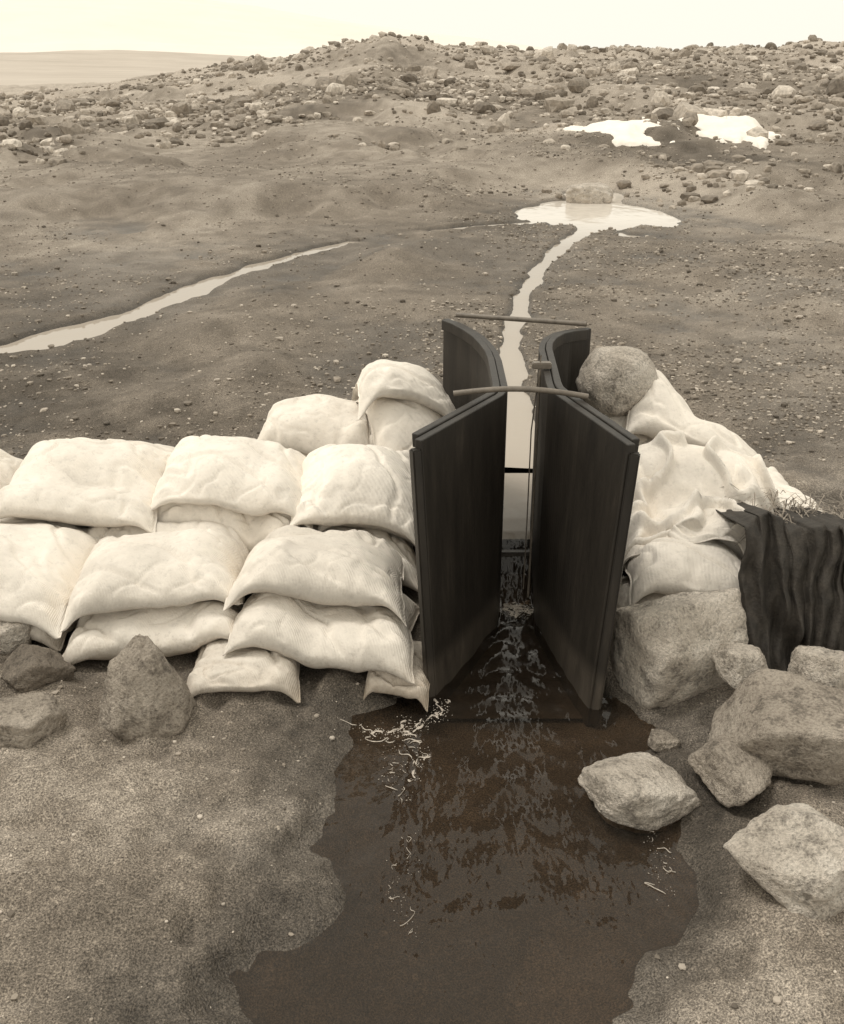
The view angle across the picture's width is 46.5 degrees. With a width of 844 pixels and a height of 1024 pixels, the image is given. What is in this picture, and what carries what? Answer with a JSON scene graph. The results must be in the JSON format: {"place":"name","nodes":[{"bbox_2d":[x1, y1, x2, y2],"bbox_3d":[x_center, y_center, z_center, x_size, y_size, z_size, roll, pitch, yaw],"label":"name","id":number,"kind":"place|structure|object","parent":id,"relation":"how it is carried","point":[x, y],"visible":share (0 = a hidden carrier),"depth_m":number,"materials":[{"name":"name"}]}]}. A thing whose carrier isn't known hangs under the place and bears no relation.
{"place":"outdoors","nodes":[
{"label":"outdoors","id":0,"kind":"place"},
{"bbox_2d":[0,621,31,653],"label":"boulder","id":1,"kind":"object","parent":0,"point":[14,636],"visible":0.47,"depth_m":2.85,"materials":[{"name":"stone"}]},
{"bbox_2d":[0,50,248,85],"bbox_3d":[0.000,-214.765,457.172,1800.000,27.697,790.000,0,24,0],"label":"distant hill","id":2,"kind":"structure","parent":0,"point":[69,66],"depth_m":399.35,"materials":[{"name":"beige"}]},
{"bbox_2d":[151,435,312,528],"bbox_3d":[-0.621,-0.126,3.336,0.548,0.230,0.395,0,24,0],"label":"sandbag","id":3,"kind":"object","parent":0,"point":[249,476],"visible":0.82,"depth_m":3.21,"materials":[{"name":"fabric"}]},
{"bbox_2d":[0,222,532,352],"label":"stream","id":4,"kind":"structure","parent":0,"point":[61,336],"depth_m":6.71,"materials":[{"name":"beige liquid"}]},
{"bbox_2d":[0,0,543,57],"bbox_3d":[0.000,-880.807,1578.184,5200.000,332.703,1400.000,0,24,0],"label":"snow mountain","id":5,"kind":"structure","parent":0,"point":[202,27],"depth_m":1654.03,"materials":[{"name":"white snow"}]},
{"bbox_2d":[0,35,843,1023],"bbox_3d":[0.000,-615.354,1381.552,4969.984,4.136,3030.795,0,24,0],"label":"ground","id":6,"kind":"structure","parent":0,"point":[526,893],"depth_m":2.76,"materials":[{"name":"brown soil"}]},
{"bbox_2d":[0,692,67,748],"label":"boulder","id":7,"kind":"object","parent":6,"relation":"on","point":[29,720],"visible":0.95,"depth_m":2.42,"materials":[{"name":"grey stone"}]},
{"bbox_2d":[1,644,75,692],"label":"boulder","id":8,"kind":"object","parent":6,"relation":"on","point":[27,668],"visible":0.82,"depth_m":2.69,"materials":[{"name":"stone"}]},
{"bbox_2d":[29,619,77,651],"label":"sandbag","id":9,"kind":"object","parent":6,"relation":"on","point":[41,636],"visible":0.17,"depth_m":2.89,"materials":[{"name":"fabric"}]},
{"bbox_2d":[0,517,108,638],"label":"sandbag","id":10,"kind":"object","parent":9,"relation":"on","point":[42,562],"visible":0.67,"depth_m":2.92,"materials":[{"name":"fabric"}]},
{"bbox_2d":[98,634,195,741],"bbox_3d":[-0.730,0.463,2.571,0.250,0.310,0.220,0,24,0],"label":"boulder","id":11,"kind":"object","parent":6,"relation":"on","point":[146,693],"visible":0.97,"depth_m":2.50,"materials":[{"name":"grey stone"}]},
{"bbox_2d":[62,596,244,664],"bbox_3d":[-0.799,0.303,3.001,0.584,0.189,0.444,-1,24,-3],"label":"sandbag","id":12,"kind":"object","parent":6,"relation":"on","point":[170,631],"visible":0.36,"depth_m":2.82,"materials":[{"name":"fabric"}]},
{"bbox_2d":[60,520,249,632],"bbox_3d":[-0.801,0.163,3.029,0.528,0.234,0.541,-2,24,-5],"label":"sandbag","id":13,"kind":"object","parent":12,"relation":"on","point":[165,565],"visible":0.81,"depth_m":2.83,"materials":[{"name":"fabric"}]},
{"bbox_2d":[0,94,475,165],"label":"scattered boulders","id":14,"kind":"object","parent":6,"relation":"on","point":[14,144],"visible":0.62,"depth_m":19.87,"materials":[{"name":"stone"}]},
{"bbox_2d":[187,638,300,702],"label":"sandbag","id":15,"kind":"object","parent":6,"relation":"on","point":[251,669],"visible":0.64,"depth_m":2.70,"materials":[{"name":"fabric"}]},
{"bbox_2d":[223,592,419,683],"bbox_3d":[-0.281,0.304,2.906,0.555,0.226,0.447,2,24,4],"label":"sandbag","id":16,"kind":"object","parent":6,"relation":"on","point":[343,637],"visible":0.73,"depth_m":2.73,"materials":[{"name":"fabric"}]},
{"bbox_2d":[223,525,406,626],"bbox_3d":[-0.304,0.168,2.974,0.522,0.283,0.522,0,24,0],"label":"sandbag","id":17,"kind":"object","parent":16,"relation":"on","point":[355,568],"visible":1,"depth_m":2.77,"materials":[{"name":"fabric"}]},
{"bbox_2d":[300,524,417,591],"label":"sandbag","id":18,"kind":"object","parent":6,"relation":"on","point":[403,548],"visible":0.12,"depth_m":3.27,"materials":[{"name":"fabric"}]},
{"bbox_2d":[290,444,414,544],"bbox_3d":[-0.211,-0.059,3.366,0.463,0.320,0.423,-1,24,-2],"label":"sandbag","id":19,"kind":"object","parent":18,"relation":"on","point":[343,484],"visible":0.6,"depth_m":3.22,"materials":[{"name":"fabric"}]},
{"bbox_2d":[318,524,414,546],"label":"sandbag","id":20,"kind":"object","parent":18,"relation":"on","point":[321,528],"visible":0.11,"depth_m":3.27,"materials":[{"name":"fabric"}]},
{"bbox_2d":[363,641,429,711],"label":"sandbag","id":21,"kind":"object","parent":6,"relation":"on","point":[382,682],"visible":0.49,"depth_m":2.75,"materials":[{"name":"fabric"}]},
{"bbox_2d":[356,397,441,450],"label":"sandbag","id":22,"kind":"object","parent":6,"relation":"on","point":[395,424],"visible":0.37,"depth_m":3.55,"materials":[{"name":"fabric"}]},
{"bbox_2d":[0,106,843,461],"bbox_3d":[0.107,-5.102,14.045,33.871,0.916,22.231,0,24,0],"label":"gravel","id":23,"kind":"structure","parent":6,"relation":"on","point":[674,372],"depth_m":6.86,"materials":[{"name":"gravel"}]},
{"bbox_2d":[0,424,843,1023],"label":"pebbles","id":24,"kind":"object","parent":6,"relation":"on","point":[656,956],"visible":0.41,"depth_m":2.15,"materials":[{"name":"stone"}]},
{"bbox_2d":[409,313,639,725],"bbox_3d":[0.292,-0.088,3.271,0.650,0.900,1.450,0,24,0],"label":"flume","id":25,"kind":"object","parent":6,"relation":"on","point":[560,569],"visible":0.99,"depth_m":2.86,"materials":[{"name":"paint"}]},
{"bbox_2d":[566,182,612,203],"bbox_3d":[2.150,-4.093,12.627,0.620,0.260,0.500,0,24,0],"label":"boulder","id":26,"kind":"object","parent":6,"relation":"on","point":[593,193],"visible":0.96,"depth_m":12.47,"materials":[{"name":"stone"}]},
{"bbox_2d":[563,117,678,146],"bbox_3d":[4.000,-7.553,19.953,3.360,0.815,5.600,0,24,0],"label":"snow patch","id":27,"kind":"object","parent":6,"relation":"on","point":[629,133],"visible":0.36,"depth_m":18.55,"materials":[{"name":"white snow"}]},
{"bbox_2d":[617,576,666,607],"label":"sandbag","id":28,"kind":"object","parent":6,"relation":"on","point":[623,596],"visible":0.02,"depth_m":3.04,"materials":[{"name":"fabric"}]},
{"bbox_2d":[623,537,741,604],"bbox_3d":[0.830,0.175,3.035,0.442,0.221,0.339,2,24,5],"label":"sandbag","id":29,"kind":"object","parent":28,"relation":"on","point":[666,565],"visible":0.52,"depth_m":2.90,"materials":[{"name":"fabric"}]},
{"bbox_2d":[653,508,742,559],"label":"sandbag","id":30,"kind":"object","parent":28,"relation":"on","point":[709,512],"visible":0.06,"depth_m":3.03,"materials":[{"name":"fabric"}]},
{"bbox_2d":[647,729,680,751],"bbox_3d":[0.640,0.609,2.592,0.090,0.050,0.070,0,24,0],"label":"boulder","id":31,"kind":"object","parent":6,"relation":"on","point":[660,740],"visible":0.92,"depth_m":2.57,"materials":[{"name":"grey stone"}]},
{"bbox_2d":[508,84,843,208],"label":"scattered boulders","id":32,"kind":"object","parent":6,"relation":"on","point":[709,169],"visible":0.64,"depth_m":14.03,"materials":[{"name":"stone"}]},
{"bbox_2d":[620,430,788,586],"bbox_3d":[0.997,0.126,3.180,0.876,0.676,0.431,3,24,7],"label":"draped cloth","id":33,"kind":"object","parent":6,"relation":"on","point":[680,481],"visible":0.49,"depth_m":3.17,"materials":[{"name":"fabric"}]},
{"bbox_2d":[687,735,772,807],"bbox_3d":[0.778,0.625,2.401,0.193,0.140,0.258,-9,26,-20],"label":"boulder","id":34,"kind":"object","parent":6,"relation":"on","point":[729,771],"visible":0.89,"depth_m":2.35,"materials":[{"name":"grey stone"}]},
{"bbox_2d":[706,668,843,785],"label":"boulder","id":35,"kind":"object","parent":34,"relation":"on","point":[786,724],"visible":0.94,"depth_m":2.37,"materials":[{"name":"grey stone"}]},
{"bbox_2d":[679,114,781,148],"bbox_3d":[6.250,-7.718,20.208,2.800,0.830,5.600,0,24,0],"label":"snow patch","id":36,"kind":"object","parent":6,"relation":"on","point":[734,129],"visible":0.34,"depth_m":19.41,"materials":[{"name":"white snow"}]},
{"bbox_2d":[767,466,788,485],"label":"sandbag","id":37,"kind":"object","parent":6,"relation":"on","point":[776,476],"visible":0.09,"depth_m":3.69,"materials":[{"name":"fabric"}]},
{"bbox_2d":[716,502,843,670],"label":"geotextile sheet","id":38,"kind":"object","parent":6,"relation":"on","point":[791,579],"visible":0.8,"depth_m":2.82,"materials":[{"name":"black fabric"}]},
{"bbox_2d":[723,803,843,919],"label":"boulder","id":39,"kind":"object","parent":6,"relation":"on","point":[790,857],"visible":0.95,"depth_m":1.99,"materials":[{"name":"stone"}]},
{"bbox_2d":[787,645,843,689],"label":"boulder","id":40,"kind":"object","parent":6,"relation":"on","point":[821,665],"visible":0.49,"depth_m":2.53,"materials":[{"name":"stone"}]},
{"bbox_2d":[0,31,843,154],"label":"rubble field","id":41,"kind":"structure","parent":0,"point":[553,98],"depth_m":31.45,"materials":[{"name":"stone"}]},
{"bbox_2d":[502,473,532,538],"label":"flume water","id":42,"kind":"structure","parent":0,"point":[515,504],"depth_m":3.72,"materials":[{"name":"beige liquid"}]},
{"bbox_2d":[214,0,843,50],"label":"sky","id":43,"kind":"structure","parent":0,"point":[673,24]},
{"bbox_2d":[500,231,595,468],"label":"stream","id":44,"kind":"structure","parent":0,"point":[519,418],"depth_m":5.45,"materials":[{"name":"beige liquid"}]},
{"bbox_2d":[515,193,680,237],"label":"pond","id":45,"kind":"structure","parent":0,"point":[616,213],"depth_m":11.44,"materials":[{"name":"beige liquid"}]},
{"bbox_2d":[626,369,756,456],"bbox_3d":[0.982,-0.269,3.470,0.501,0.431,0.341,8,25,17],"label":"sandbag","id":46,"kind":"object","parent":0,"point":[658,407],"visible":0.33,"depth_m":3.35,"materials":[{"name":"fabric"}]},
{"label":"water","id":47,"kind":"structure","parent":0,"visible":0},
{"bbox_2d":[337,600,674,936],"bbox_3d":[0.143,0.584,2.681,0.734,0.024,1.383,-4,24,-9],"label":"foam","id":48,"kind":"object","parent":47,"relation":"on","point":[515,607],"visible":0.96,"depth_m":2.67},
{"bbox_2d":[578,752,701,834],"bbox_3d":[0.527,0.671,2.411,0.239,0.150,0.233,-12,27,-26],"label":"boulder","id":49,"kind":"object","parent":47,"relation":"in","point":[641,792],"visible":1,"depth_m":2.34,"materials":[{"name":"stone"}]},
{"bbox_2d":[610,588,748,708],"bbox_3d":[0.720,0.381,2.797,0.311,0.370,0.286,-9,25,-19],"label":"boulder","id":50,"kind":"object","parent":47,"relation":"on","point":[664,649],"visible":0.81,"depth_m":2.69,"materials":[{"name":"stone"}]},
{"bbox_2d":[711,643,768,688],"bbox_3d":[0.864,0.411,2.649,0.132,0.110,0.129,-9,25,-18],"label":"boulder","id":51,"kind":"object","parent":50,"relation":"on","point":[737,665],"visible":0.8,"depth_m":2.61,"materials":[{"name":"stone"}]},
{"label":"sandbag","id":52,"kind":"object","parent":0,"visible":0},
{"bbox_2d":[157,503,299,551],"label":"sandbag","id":53,"kind":"object","parent":52,"relation":"on","point":[252,531],"visible":0.12,"depth_m":3.23,"materials":[{"name":"fabric"}]},
{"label":"sandbag","id":54,"kind":"object","parent":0,"visible":0},
{"bbox_2d":[10,517,110,527],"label":"sandbag","id":55,"kind":"object","parent":54,"relation":"on","point":[16,518],"depth_m":3.28,"materials":[{"name":"fabric"}]},
{"bbox_2d":[0,437,171,532],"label":"sandbag","id":56,"kind":"object","parent":55,"relation":"on","point":[81,481],"visible":0.84,"depth_m":3.22,"materials":[{"name":"fabric"}]},
{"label":"sandbag","id":57,"kind":"object","parent":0,"visible":0},
{"bbox_2d":[369,428,373,444],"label":"sandbag","id":58,"kind":"object","parent":57,"relation":"on","point":[371,439],"visible":0.02,"depth_m":3.59,"materials":[{"name":"fabric"}]},
{"bbox_2d":[352,359,455,419],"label":"sandbag","id":59,"kind":"object","parent":57,"relation":"on","point":[386,378],"visible":0.59,"depth_m":3.56,"materials":[{"name":"fabric"}]},
{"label":"sandbag","id":60,"kind":"object","parent":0,"visible":0},
{"bbox_2d":[774,484,824,512],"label":"sandbag","id":61,"kind":"object","parent":60,"relation":"on","point":[785,488],"visible":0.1,"depth_m":3.38,"materials":[{"name":"fabric"}]},
{"bbox_2d":[720,484,843,545],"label":"dry fibres","id":62,"kind":"object","parent":61,"relation":"on","point":[800,506],"visible":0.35,"depth_m":3.12,"materials":[{"name":"beige plant"}]},
{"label":"sandbag","id":63,"kind":"object","parent":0,"visible":0},
{"bbox_2d":[0,449,22,488],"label":"sandbag","id":64,"kind":"object","parent":63,"relation":"on","point":[10,465],"visible":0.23,"depth_m":3.42,"materials":[{"name":"fabric"}]},
{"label":"sandbag","id":65,"kind":"object","parent":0,"visible":0},
{"bbox_2d":[93,439,174,451],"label":"sandbag","id":66,"kind":"object","parent":65,"relation":"on","point":[166,448],"visible":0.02,"depth_m":3.56,"materials":[{"name":"fabric"}]},
{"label":"sandbag","id":67,"kind":"object","parent":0,"visible":0},
{"bbox_2d":[258,394,369,453],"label":"sandbag","id":68,"kind":"object","parent":67,"relation":"on","point":[307,424],"visible":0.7,"depth_m":3.61,"materials":[{"name":"fabric"}]},
{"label":"sandbag","id":69,"kind":"object","parent":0,"visible":0},
{"bbox_2d":[583,400,652,444],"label":"sandbag","id":70,"kind":"object","parent":69,"relation":"on","point":[622,422],"visible":0.04,"depth_m":3.45,"materials":[{"name":"fabric"}]},
{"bbox_2d":[575,346,657,415],"bbox_3d":[0.690,-0.462,3.472,0.280,0.250,0.260,0,24,0],"label":"boulder","id":71,"kind":"object","parent":70,"relation":"on","point":[615,380],"visible":0.84,"depth_m":3.37,"materials":[{"name":"stone"}]}
]}

